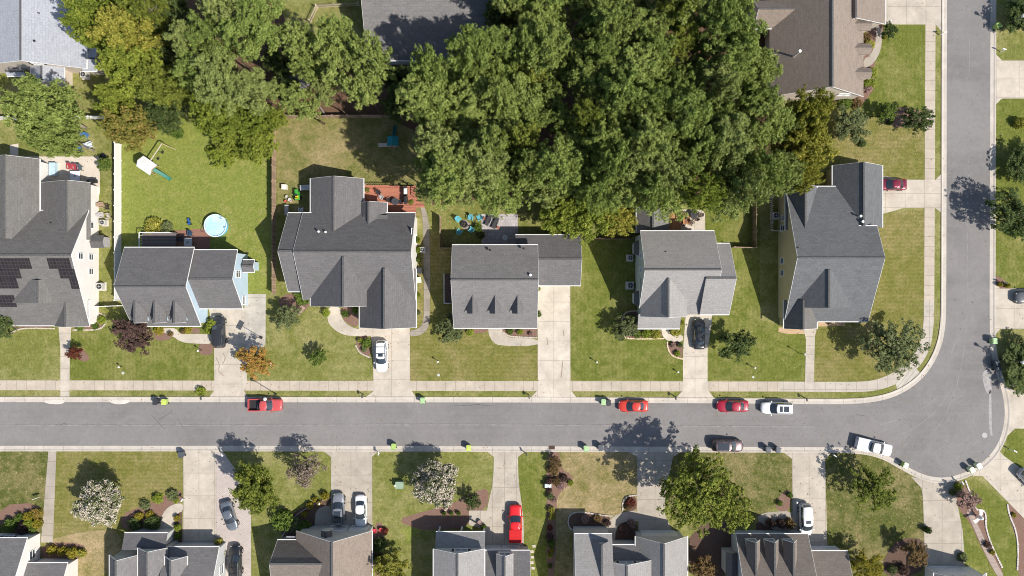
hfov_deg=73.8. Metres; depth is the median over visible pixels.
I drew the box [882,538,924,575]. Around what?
flower bed
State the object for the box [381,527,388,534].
shrub
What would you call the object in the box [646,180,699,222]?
pine tree
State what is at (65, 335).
garden path
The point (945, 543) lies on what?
driveway
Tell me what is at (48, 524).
garden path
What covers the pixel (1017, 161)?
broadleaf tree
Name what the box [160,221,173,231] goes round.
shrub
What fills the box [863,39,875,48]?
shrub
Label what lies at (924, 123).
tree
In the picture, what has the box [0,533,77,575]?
house
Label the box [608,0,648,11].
pine tree
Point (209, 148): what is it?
shrub
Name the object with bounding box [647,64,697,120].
pine tree
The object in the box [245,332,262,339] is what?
basketball hoop
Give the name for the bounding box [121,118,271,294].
lawn
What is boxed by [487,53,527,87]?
pine tree
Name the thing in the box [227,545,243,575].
car
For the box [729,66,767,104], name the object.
broadleaf tree
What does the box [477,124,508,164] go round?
pine tree
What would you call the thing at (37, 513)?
shrub
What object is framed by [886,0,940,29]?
driveway
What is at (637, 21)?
pine tree
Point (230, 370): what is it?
driveway
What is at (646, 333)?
shrub
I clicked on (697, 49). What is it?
pine tree
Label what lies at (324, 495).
shrub
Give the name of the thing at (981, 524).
flower bed
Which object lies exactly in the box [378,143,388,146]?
play bench
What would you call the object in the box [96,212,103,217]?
garden chair
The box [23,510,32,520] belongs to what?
shrub
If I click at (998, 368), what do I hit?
wheelie bin
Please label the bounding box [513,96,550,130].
pine tree
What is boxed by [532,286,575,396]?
driveway
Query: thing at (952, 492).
shrub
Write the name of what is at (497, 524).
driveway
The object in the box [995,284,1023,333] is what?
driveway
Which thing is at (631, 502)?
shrub
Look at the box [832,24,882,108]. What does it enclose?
flower bed
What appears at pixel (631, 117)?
pine tree
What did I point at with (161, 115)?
broadleaf tree
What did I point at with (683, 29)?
pine tree
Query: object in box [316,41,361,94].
pine tree
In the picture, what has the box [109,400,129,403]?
road repair
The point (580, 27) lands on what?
pine tree
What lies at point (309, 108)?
pine tree
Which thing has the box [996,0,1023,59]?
lawn
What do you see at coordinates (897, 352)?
broadleaf tree
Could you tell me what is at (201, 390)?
shrub
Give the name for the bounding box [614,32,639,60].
pine tree
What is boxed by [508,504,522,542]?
pickup truck
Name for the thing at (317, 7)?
picket fence
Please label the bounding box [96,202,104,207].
garden chair
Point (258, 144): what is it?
broadleaf tree
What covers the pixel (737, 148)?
pine tree
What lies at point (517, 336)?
stone edging
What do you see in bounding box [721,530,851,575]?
house
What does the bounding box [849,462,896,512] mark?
broadleaf tree
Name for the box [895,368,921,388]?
pavement ramp
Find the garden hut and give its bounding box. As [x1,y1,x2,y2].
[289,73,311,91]
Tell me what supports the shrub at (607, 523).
on the flower bed at (574, 519)
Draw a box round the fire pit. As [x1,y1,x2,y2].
[461,221,467,227]
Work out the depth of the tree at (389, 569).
100.53 m
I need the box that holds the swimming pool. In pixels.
[200,214,227,236]
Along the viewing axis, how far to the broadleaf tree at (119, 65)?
91.39 m
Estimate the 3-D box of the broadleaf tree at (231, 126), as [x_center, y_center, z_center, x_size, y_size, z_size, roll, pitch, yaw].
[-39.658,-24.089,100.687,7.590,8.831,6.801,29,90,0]
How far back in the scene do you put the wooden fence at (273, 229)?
104.17 m
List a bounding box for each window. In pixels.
[29,548,35,560]
[78,252,83,259]
[89,254,93,260]
[89,268,93,274]
[220,563,223,575]
[236,270,240,277]
[242,295,245,304]
[454,548,467,550]
[619,561,633,563]
[836,93,852,95]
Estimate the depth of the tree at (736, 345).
100.55 m
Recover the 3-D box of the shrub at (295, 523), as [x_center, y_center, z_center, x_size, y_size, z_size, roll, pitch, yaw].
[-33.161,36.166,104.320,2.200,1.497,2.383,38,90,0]
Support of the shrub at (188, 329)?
on the flower bed at (196, 330)
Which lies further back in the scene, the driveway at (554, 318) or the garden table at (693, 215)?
the driveway at (554, 318)
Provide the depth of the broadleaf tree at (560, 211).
97.46 m
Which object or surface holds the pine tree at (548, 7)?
on the woodland floor
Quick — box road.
[0,0,1004,476]
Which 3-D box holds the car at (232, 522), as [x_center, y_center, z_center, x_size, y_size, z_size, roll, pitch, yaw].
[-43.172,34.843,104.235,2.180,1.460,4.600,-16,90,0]
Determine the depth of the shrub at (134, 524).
104.04 m
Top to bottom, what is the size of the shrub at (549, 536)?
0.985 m
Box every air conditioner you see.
[80,71,89,79]
[96,282,106,290]
[100,220,108,225]
[420,247,425,252]
[625,281,633,289]
[626,254,632,261]
[770,212,778,219]
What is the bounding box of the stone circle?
[460,220,469,228]
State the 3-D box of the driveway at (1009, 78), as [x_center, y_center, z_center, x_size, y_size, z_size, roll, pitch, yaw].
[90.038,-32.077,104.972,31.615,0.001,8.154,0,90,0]
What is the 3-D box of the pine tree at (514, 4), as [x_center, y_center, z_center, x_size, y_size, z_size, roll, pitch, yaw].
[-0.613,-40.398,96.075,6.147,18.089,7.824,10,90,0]
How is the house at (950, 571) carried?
on the ground at (422, 542)
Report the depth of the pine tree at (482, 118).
90.89 m
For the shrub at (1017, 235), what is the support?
on the lawn at (1008, 111)
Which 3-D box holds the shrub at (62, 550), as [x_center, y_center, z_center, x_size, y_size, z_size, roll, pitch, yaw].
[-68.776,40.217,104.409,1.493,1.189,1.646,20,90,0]
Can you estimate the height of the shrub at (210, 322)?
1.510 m
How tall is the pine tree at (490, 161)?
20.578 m
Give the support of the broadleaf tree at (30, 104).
on the ground at (422, 542)
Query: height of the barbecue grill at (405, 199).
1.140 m
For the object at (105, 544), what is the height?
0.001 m
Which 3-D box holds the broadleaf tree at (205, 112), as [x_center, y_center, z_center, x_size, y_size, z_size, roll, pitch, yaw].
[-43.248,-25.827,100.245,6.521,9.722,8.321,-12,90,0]
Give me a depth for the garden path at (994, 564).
104.97 m
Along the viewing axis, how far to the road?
104.98 m
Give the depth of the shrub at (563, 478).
104.36 m
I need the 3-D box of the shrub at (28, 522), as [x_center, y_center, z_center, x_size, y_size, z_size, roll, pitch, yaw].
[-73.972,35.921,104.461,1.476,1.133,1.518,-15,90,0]
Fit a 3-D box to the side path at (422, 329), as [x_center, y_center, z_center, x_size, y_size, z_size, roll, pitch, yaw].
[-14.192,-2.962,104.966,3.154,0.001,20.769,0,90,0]
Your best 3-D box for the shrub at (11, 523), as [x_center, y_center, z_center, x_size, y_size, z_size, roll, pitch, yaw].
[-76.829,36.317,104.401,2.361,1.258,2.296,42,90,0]
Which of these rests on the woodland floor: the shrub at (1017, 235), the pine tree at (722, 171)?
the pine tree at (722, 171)
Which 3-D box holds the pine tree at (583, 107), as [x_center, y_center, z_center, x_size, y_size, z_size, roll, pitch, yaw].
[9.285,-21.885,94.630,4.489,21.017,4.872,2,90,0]
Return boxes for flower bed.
[0,503,41,530]
[11,326,50,328]
[41,543,84,558]
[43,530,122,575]
[74,314,103,328]
[77,349,88,360]
[121,491,181,530]
[154,332,171,340]
[174,512,181,541]
[183,328,199,333]
[199,343,212,354]
[279,294,309,312]
[281,497,330,537]
[341,307,358,326]
[356,336,370,355]
[373,523,383,575]
[401,489,488,529]
[463,329,487,333]
[502,329,536,336]
[546,452,572,575]
[569,512,609,529]
[615,522,637,539]
[622,312,662,337]
[623,495,636,510]
[668,342,682,357]
[689,521,730,575]
[756,522,773,529]
[776,490,790,510]
[779,328,803,333]
[818,322,844,325]
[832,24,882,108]
[880,107,920,127]
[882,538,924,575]
[955,481,1001,570]
[996,276,1009,288]
[1008,504,1023,575]
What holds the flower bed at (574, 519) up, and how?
on the lawn at (589, 490)
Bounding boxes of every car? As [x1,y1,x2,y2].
[210,315,227,347]
[221,500,239,530]
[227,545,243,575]
[330,492,345,525]
[353,494,367,526]
[374,340,388,371]
[618,399,647,413]
[692,319,706,348]
[711,438,742,453]
[716,399,747,413]
[760,401,793,415]
[883,177,906,190]
[1014,291,1023,303]
[1016,467,1023,481]
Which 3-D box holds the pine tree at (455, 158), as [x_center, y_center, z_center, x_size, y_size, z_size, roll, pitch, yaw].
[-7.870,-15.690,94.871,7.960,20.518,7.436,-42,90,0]
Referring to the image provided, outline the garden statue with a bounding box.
[973,510,983,522]
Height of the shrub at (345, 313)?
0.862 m
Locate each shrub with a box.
[1,517,18,531]
[14,513,23,521]
[14,523,28,534]
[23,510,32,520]
[23,519,33,527]
[27,525,36,533]
[31,508,42,519]
[31,518,43,529]
[46,544,57,554]
[57,546,66,556]
[65,546,78,558]
[75,327,83,331]
[76,548,87,558]
[91,323,98,328]
[96,315,107,324]
[126,517,142,530]
[134,511,144,520]
[139,500,150,509]
[143,515,160,529]
[144,217,162,233]
[145,510,154,519]
[152,493,163,503]
[154,327,164,335]
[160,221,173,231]
[166,489,178,501]
[170,127,184,138]
[173,515,179,521]
[173,523,181,531]
[174,532,181,539]
[184,327,192,332]
[196,386,206,395]
[203,325,211,334]
[206,145,214,154]
[206,318,215,329]
[214,537,222,544]
[271,509,293,530]
[289,517,301,533]
[293,292,309,305]
[298,520,311,530]
[301,510,307,516]
[306,502,313,509]
[320,491,329,500]
[322,309,330,316]
[341,310,348,317]
[351,307,358,314]
[360,337,371,347]
[373,536,387,553]
[373,553,383,565]
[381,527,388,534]
[466,329,474,335]
[473,222,482,231]
[476,230,484,239]
[506,329,513,334]
[546,477,552,484]
[546,492,553,499]
[546,533,553,540]
[546,539,554,547]
[547,464,558,476]
[547,552,552,558]
[548,506,554,514]
[548,513,555,521]
[552,476,560,484]
[557,482,564,490]
[560,474,568,481]
[568,480,573,486]
[580,514,589,523]
[593,514,601,523]
[604,520,610,526]
[618,522,631,535]
[625,497,635,507]
[626,519,635,528]
[632,329,641,338]
[641,329,651,338]
[651,329,661,339]
[670,326,682,337]
[674,350,680,356]
[744,512,753,524]
[765,518,775,528]
[775,518,785,528]
[776,500,782,505]
[784,517,796,528]
[787,492,793,498]
[837,99,852,110]
[850,97,862,108]
[858,138,865,147]
[863,32,871,41]
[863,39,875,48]
[863,78,876,87]
[863,85,872,92]
[871,67,877,77]
[887,564,897,575]
[897,564,909,575]
[923,526,931,533]
[949,488,956,495]
[953,482,963,491]
[957,552,967,562]
[983,541,991,547]
[1007,226,1021,236]
[1012,117,1023,129]
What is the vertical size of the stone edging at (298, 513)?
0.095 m
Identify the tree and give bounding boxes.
[0,71,89,146]
[0,316,19,339]
[21,119,94,159]
[57,0,119,55]
[64,345,82,359]
[70,478,124,527]
[84,2,169,61]
[90,80,137,118]
[94,33,163,99]
[97,104,158,152]
[97,158,111,171]
[111,318,153,355]
[114,0,173,40]
[125,57,189,106]
[142,99,187,134]
[151,1,193,46]
[153,39,188,75]
[160,74,194,112]
[161,18,213,59]
[167,0,190,18]
[169,45,222,91]
[183,8,252,72]
[187,89,227,138]
[190,42,255,117]
[195,0,269,48]
[208,100,265,143]
[208,147,240,169]
[211,131,239,152]
[214,0,293,63]
[226,66,288,118]
[228,460,280,515]
[233,141,253,160]
[234,345,275,379]
[239,102,278,136]
[240,124,279,164]
[262,46,293,79]
[265,104,289,127]
[272,305,302,331]
[274,74,301,100]
[277,80,324,124]
[280,20,332,78]
[285,453,327,488]
[286,48,333,97]
[308,11,358,66]
[308,348,328,366]
[310,78,345,114]
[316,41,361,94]
[316,65,329,82]
[341,67,384,117]
[344,29,396,91]
[371,548,412,575]
[379,83,418,124]
[383,65,410,89]
[394,70,450,122]
[407,42,447,93]
[411,458,458,510]
[412,119,459,162]
[413,97,445,131]
[413,150,437,180]
[413,182,432,204]
[419,151,469,198]
[423,138,480,194]
[430,174,459,210]
[432,77,457,108]
[433,93,477,133]
[434,310,468,343]
[441,54,474,100]
[444,23,492,80]
[446,70,497,124]
[448,118,488,157]
[453,95,502,136]
[453,176,480,207]
[458,138,510,191]
[459,51,505,96]
[462,491,481,510]
[466,169,522,219]
[470,24,518,75]
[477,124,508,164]
[479,76,513,118]
[482,0,522,39]
[484,93,535,148]
[486,153,517,186]
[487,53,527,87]
[490,0,522,14]
[494,71,542,130]
[498,0,535,36]
[500,121,546,167]
[501,166,537,209]
[508,50,553,89]
[509,23,541,71]
[510,148,544,181]
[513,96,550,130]
[516,6,555,35]
[519,167,570,208]
[524,0,566,24]
[524,20,571,83]
[530,136,582,193]
[532,80,567,111]
[535,52,580,93]
[539,186,585,238]
[541,102,572,141]
[542,9,571,51]
[548,455,561,469]
[553,116,600,160]
[557,34,587,84]
[559,140,600,197]
[561,0,596,36]
[561,53,604,103]
[564,187,620,245]
[566,98,601,136]
[571,71,609,120]
[572,13,599,51]
[575,162,623,215]
[580,118,624,159]
[581,32,619,70]
[585,0,615,17]
[585,0,635,50]
[587,48,623,94]
[590,135,630,192]
[591,91,638,149]
[595,62,652,123]
[599,204,638,237]
[605,176,642,212]
[606,125,645,165]
[607,42,667,98]
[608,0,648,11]
[609,7,655,50]
[610,147,655,185]
[612,314,637,340]
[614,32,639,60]
[624,106,652,132]
[625,109,678,167]
[628,0,664,29]
[628,171,673,213]
[633,5,681,41]
[634,25,676,64]
[636,80,672,122]
[637,100,675,132]
[639,140,691,198]
[640,58,679,94]
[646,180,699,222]
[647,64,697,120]
[648,31,694,66]
[655,0,704,26]
[656,87,712,145]
[656,444,734,538]
[668,0,722,51]
[668,12,702,49]
[668,131,698,165]
[668,146,709,181]
[675,54,706,87]
[678,118,727,167]
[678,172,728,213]
[684,0,740,64]
[684,39,711,72]
[686,81,717,112]
[688,555,717,575]
[694,53,745,93]
[697,469,754,533]
[699,28,760,80]
[700,155,735,187]
[702,111,755,174]
[703,175,748,223]
[705,95,739,130]
[707,74,742,110]
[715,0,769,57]
[715,146,761,195]
[716,329,756,361]
[718,100,756,126]
[725,167,773,211]
[728,58,755,93]
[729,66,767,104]
[734,46,783,85]
[734,79,782,118]
[738,121,770,159]
[741,93,795,146]
[744,147,793,190]
[753,148,806,198]
[766,113,805,151]
[768,125,839,172]
[775,85,836,137]
[789,157,826,195]
[834,104,871,143]
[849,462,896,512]
[850,548,883,575]
[856,317,930,379]
[877,102,899,122]
[881,21,898,40]
[899,106,935,134]
[900,539,928,567]
[956,490,982,511]
[984,187,1023,241]
[1003,335,1023,396]
[1004,142,1023,184]
[1005,0,1023,33]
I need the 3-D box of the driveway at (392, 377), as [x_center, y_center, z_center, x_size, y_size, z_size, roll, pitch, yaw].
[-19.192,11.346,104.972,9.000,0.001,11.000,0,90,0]
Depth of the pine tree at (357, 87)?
88.72 m
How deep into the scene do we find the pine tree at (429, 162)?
88.50 m
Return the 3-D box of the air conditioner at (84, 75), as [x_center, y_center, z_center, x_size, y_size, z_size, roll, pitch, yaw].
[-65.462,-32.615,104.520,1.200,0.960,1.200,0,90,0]
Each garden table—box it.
[70,171,80,180]
[184,238,192,245]
[391,198,398,204]
[690,212,697,217]
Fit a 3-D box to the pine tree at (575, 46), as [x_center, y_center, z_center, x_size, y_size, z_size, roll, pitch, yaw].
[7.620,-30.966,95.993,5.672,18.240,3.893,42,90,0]
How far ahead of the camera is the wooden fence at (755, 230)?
103.64 m
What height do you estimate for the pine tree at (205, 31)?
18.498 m
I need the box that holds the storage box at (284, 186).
[281,184,287,189]
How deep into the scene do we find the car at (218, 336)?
103.60 m
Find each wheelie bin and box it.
[152,399,160,404]
[161,399,168,404]
[178,451,185,457]
[391,443,396,449]
[420,397,425,403]
[466,445,470,450]
[583,445,588,451]
[598,444,602,450]
[600,399,605,404]
[606,399,610,405]
[764,446,770,452]
[773,446,780,452]
[899,462,908,468]
[966,466,975,473]
[973,462,982,469]
[988,338,997,343]
[991,360,1000,366]
[992,22,1001,30]
[992,365,1001,371]
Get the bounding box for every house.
[0,0,104,86]
[0,155,98,326]
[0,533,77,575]
[109,528,225,575]
[114,247,258,326]
[269,525,372,575]
[278,176,416,328]
[361,0,489,64]
[433,526,529,575]
[444,234,581,328]
[573,526,687,575]
[632,207,736,328]
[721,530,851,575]
[748,0,885,99]
[778,162,884,329]
[925,566,986,575]
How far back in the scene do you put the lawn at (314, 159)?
104.99 m
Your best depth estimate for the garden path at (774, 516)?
104.97 m
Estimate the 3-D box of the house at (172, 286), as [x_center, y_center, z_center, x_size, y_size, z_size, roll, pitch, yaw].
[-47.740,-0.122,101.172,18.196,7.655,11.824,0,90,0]
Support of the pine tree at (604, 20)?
on the woodland floor
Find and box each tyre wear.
[881,395,938,424]
[895,385,952,438]
[929,346,964,434]
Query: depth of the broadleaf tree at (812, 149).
92.49 m
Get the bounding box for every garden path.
[41,451,55,542]
[59,327,70,396]
[160,503,182,527]
[162,328,210,343]
[315,506,331,525]
[327,307,360,335]
[488,329,537,345]
[607,511,637,539]
[662,329,682,341]
[758,511,793,529]
[804,329,815,381]
[864,26,881,66]
[967,509,1002,575]
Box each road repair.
[44,400,64,403]
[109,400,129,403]
[982,370,991,393]
[989,392,992,435]
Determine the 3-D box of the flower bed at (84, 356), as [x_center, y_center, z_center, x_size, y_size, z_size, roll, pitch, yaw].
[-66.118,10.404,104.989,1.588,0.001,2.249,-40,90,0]
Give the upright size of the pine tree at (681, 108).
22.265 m
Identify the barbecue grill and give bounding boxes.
[86,179,97,183]
[404,186,407,194]
[404,194,407,203]
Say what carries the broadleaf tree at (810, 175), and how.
on the ground at (422, 542)
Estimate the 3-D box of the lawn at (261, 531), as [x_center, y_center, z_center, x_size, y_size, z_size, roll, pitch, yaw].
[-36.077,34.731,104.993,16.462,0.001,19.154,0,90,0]
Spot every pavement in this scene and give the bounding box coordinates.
[0,380,779,391]
[780,300,933,391]
[924,24,935,299]
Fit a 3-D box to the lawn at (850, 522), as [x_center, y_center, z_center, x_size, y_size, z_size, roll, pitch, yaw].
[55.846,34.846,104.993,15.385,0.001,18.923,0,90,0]
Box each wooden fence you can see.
[271,128,275,294]
[280,114,415,118]
[439,215,451,248]
[581,238,633,238]
[731,201,757,247]
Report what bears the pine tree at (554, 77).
on the woodland floor
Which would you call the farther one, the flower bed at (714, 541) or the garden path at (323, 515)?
the flower bed at (714, 541)
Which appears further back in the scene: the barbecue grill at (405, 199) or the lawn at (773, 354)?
the lawn at (773, 354)
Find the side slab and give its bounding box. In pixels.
[244,294,265,363]
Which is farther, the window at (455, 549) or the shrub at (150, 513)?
the shrub at (150, 513)
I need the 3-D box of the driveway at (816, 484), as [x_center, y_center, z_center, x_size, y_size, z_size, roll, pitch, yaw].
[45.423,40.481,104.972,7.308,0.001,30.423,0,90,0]
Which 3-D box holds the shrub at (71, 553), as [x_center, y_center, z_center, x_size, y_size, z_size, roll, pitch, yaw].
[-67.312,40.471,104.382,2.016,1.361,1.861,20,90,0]
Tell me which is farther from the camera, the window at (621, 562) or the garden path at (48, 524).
the garden path at (48, 524)
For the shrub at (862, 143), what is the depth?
104.35 m
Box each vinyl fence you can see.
[0,116,103,119]
[113,142,121,300]
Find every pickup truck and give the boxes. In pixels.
[248,398,282,412]
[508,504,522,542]
[853,436,891,456]
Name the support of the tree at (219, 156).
on the lawn at (200, 191)
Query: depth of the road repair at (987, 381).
104.98 m
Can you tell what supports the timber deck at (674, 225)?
on the patio at (699, 224)
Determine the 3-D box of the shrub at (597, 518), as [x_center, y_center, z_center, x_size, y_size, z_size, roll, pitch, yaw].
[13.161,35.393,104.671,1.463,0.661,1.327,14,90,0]
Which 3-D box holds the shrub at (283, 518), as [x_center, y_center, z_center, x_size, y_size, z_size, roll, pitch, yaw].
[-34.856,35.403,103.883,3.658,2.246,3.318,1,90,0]
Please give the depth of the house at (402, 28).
99.29 m
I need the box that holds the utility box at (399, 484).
[395,481,403,488]
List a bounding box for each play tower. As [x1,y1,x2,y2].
[136,141,175,180]
[387,125,398,147]
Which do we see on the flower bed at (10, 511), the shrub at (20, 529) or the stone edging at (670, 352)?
the shrub at (20, 529)
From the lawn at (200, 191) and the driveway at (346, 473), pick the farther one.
the lawn at (200, 191)
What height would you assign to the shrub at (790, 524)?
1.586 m
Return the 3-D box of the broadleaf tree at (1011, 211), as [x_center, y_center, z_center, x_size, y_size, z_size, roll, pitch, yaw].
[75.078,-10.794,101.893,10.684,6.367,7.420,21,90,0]
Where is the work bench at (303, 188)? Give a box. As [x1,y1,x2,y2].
[300,185,309,190]
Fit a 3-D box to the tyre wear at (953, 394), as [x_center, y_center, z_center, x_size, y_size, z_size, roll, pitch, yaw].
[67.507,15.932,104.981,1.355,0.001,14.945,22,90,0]
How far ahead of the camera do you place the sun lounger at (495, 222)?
104.56 m
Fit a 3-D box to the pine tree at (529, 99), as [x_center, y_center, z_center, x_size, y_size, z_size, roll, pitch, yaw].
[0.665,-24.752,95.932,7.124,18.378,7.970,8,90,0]
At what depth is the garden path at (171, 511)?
104.97 m
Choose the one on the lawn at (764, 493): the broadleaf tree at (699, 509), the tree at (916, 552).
the broadleaf tree at (699, 509)
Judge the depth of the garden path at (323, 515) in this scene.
104.97 m
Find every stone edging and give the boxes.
[11,327,54,333]
[73,312,105,330]
[281,497,330,538]
[503,331,536,337]
[567,511,612,530]
[614,520,638,539]
[621,310,663,339]
[622,494,636,510]
[666,341,682,359]
[965,480,1002,567]
[1006,504,1018,569]
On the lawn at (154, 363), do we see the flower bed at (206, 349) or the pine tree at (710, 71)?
the flower bed at (206, 349)
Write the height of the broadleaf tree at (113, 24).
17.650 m
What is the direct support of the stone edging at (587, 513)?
on the flower bed at (574, 519)
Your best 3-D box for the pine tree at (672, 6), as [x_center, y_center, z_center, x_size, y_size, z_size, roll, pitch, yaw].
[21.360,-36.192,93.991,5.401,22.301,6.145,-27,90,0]
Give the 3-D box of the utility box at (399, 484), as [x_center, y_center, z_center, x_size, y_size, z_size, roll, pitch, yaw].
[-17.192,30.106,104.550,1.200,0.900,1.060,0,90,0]
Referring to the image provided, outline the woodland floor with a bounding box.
[184,0,787,204]
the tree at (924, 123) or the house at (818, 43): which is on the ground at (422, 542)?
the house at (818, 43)
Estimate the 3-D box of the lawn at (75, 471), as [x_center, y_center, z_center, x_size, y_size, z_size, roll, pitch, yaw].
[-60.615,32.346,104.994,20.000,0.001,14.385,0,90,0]
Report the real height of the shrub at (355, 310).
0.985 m
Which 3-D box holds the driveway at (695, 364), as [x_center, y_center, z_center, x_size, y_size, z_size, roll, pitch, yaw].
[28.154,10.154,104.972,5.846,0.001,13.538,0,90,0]
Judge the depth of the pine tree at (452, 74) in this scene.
91.12 m
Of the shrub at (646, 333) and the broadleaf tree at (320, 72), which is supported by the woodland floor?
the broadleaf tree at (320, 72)
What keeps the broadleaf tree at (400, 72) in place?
on the woodland floor
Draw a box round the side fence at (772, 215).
[770,196,781,230]
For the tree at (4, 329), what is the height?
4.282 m
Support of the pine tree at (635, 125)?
on the woodland floor
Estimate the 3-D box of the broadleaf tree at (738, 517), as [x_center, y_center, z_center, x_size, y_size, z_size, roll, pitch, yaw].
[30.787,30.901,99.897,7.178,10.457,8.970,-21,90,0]
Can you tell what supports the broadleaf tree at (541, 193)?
on the woodland floor
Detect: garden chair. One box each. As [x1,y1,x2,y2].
[66,162,71,168]
[76,164,83,170]
[83,141,92,147]
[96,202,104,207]
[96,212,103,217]
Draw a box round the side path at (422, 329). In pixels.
[409,207,429,335]
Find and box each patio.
[10,144,99,193]
[172,228,209,248]
[481,214,517,243]
[669,209,704,229]
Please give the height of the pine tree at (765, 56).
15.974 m
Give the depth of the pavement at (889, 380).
104.98 m
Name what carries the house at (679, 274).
on the ground at (422, 542)
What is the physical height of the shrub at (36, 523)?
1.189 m
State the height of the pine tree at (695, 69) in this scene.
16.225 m
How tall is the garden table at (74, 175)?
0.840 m
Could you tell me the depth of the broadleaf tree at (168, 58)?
96.42 m
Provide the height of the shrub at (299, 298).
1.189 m
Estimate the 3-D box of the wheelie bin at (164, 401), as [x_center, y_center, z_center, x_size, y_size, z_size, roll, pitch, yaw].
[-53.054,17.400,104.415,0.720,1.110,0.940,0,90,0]
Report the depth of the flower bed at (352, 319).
104.99 m
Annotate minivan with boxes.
[797,503,814,534]
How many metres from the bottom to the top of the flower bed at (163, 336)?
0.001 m
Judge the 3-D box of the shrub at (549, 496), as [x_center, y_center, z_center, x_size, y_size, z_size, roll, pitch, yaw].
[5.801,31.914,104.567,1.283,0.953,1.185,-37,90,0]
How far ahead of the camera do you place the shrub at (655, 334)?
104.16 m
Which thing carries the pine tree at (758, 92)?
on the woodland floor
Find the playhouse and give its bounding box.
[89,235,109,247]
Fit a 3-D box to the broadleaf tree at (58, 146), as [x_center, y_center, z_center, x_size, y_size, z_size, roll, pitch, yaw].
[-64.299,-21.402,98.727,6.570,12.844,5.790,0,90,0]
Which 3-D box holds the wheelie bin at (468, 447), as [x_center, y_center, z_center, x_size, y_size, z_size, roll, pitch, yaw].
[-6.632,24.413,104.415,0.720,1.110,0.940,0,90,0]
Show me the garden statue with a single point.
(980, 517)
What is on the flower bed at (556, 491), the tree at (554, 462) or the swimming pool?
the tree at (554, 462)
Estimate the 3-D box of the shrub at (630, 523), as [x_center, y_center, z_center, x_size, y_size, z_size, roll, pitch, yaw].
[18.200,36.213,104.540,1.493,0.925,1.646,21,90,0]
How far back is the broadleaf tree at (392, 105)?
97.33 m
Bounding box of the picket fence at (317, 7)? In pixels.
[308,2,359,22]
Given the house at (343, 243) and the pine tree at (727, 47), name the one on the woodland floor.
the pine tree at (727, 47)
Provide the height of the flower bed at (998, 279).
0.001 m
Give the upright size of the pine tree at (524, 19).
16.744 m
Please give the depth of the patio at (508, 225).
104.97 m
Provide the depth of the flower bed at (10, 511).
104.99 m
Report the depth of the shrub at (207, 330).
104.14 m
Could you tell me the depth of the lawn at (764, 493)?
104.99 m
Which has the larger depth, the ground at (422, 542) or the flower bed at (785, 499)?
the ground at (422, 542)
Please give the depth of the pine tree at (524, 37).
85.88 m
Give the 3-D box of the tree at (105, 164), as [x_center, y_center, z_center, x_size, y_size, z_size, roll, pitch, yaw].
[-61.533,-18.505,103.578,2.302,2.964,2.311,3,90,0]
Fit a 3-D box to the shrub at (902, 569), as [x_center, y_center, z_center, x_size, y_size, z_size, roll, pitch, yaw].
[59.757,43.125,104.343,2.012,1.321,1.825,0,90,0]
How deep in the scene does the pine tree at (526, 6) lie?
90.95 m
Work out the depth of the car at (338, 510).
103.61 m
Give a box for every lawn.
[0,328,59,379]
[0,452,47,542]
[53,452,182,539]
[70,326,213,379]
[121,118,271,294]
[224,452,330,575]
[247,293,372,379]
[276,119,424,214]
[372,452,491,575]
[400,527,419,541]
[410,235,537,379]
[431,200,634,239]
[518,452,548,575]
[555,452,636,575]
[571,240,682,379]
[667,453,791,529]
[705,202,804,380]
[816,116,923,178]
[816,209,923,380]
[825,453,923,575]
[850,25,924,116]
[959,478,1018,575]
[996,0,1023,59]
[996,99,1023,287]
[996,330,1023,389]
[1004,429,1023,467]
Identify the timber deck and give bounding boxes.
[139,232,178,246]
[364,185,415,215]
[669,212,681,229]
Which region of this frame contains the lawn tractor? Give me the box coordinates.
[294,189,301,199]
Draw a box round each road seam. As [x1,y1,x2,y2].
[0,424,829,427]
[967,32,969,285]
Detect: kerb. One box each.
[0,0,946,403]
[0,0,1009,482]
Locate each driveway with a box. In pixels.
[182,451,215,541]
[209,308,246,396]
[216,451,250,575]
[324,451,376,525]
[359,328,415,396]
[469,452,523,545]
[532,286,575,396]
[615,452,679,530]
[677,315,713,397]
[785,453,830,545]
[883,175,940,213]
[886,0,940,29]
[912,477,964,565]
[973,452,1023,517]
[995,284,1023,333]
[996,55,1023,103]
[1002,387,1023,440]
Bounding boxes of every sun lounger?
[484,214,491,225]
[491,217,498,228]
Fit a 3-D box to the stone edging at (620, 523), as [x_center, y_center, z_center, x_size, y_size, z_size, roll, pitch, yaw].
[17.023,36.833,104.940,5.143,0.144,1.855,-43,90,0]
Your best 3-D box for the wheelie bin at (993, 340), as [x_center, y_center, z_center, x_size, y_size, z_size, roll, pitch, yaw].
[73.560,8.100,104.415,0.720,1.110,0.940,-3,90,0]
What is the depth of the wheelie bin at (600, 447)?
103.90 m
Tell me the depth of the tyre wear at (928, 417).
104.98 m
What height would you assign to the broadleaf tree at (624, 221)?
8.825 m
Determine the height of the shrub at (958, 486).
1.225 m
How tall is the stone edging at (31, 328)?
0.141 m
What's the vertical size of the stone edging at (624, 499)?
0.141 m
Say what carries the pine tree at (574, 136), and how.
on the woodland floor
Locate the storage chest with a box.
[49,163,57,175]
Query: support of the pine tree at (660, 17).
on the woodland floor
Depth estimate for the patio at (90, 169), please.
104.97 m
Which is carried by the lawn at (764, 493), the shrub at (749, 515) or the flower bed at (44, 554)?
the shrub at (749, 515)
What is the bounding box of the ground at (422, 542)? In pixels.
[0,0,1023,575]
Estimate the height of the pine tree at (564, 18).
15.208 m
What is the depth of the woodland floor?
104.99 m
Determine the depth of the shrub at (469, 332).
104.53 m

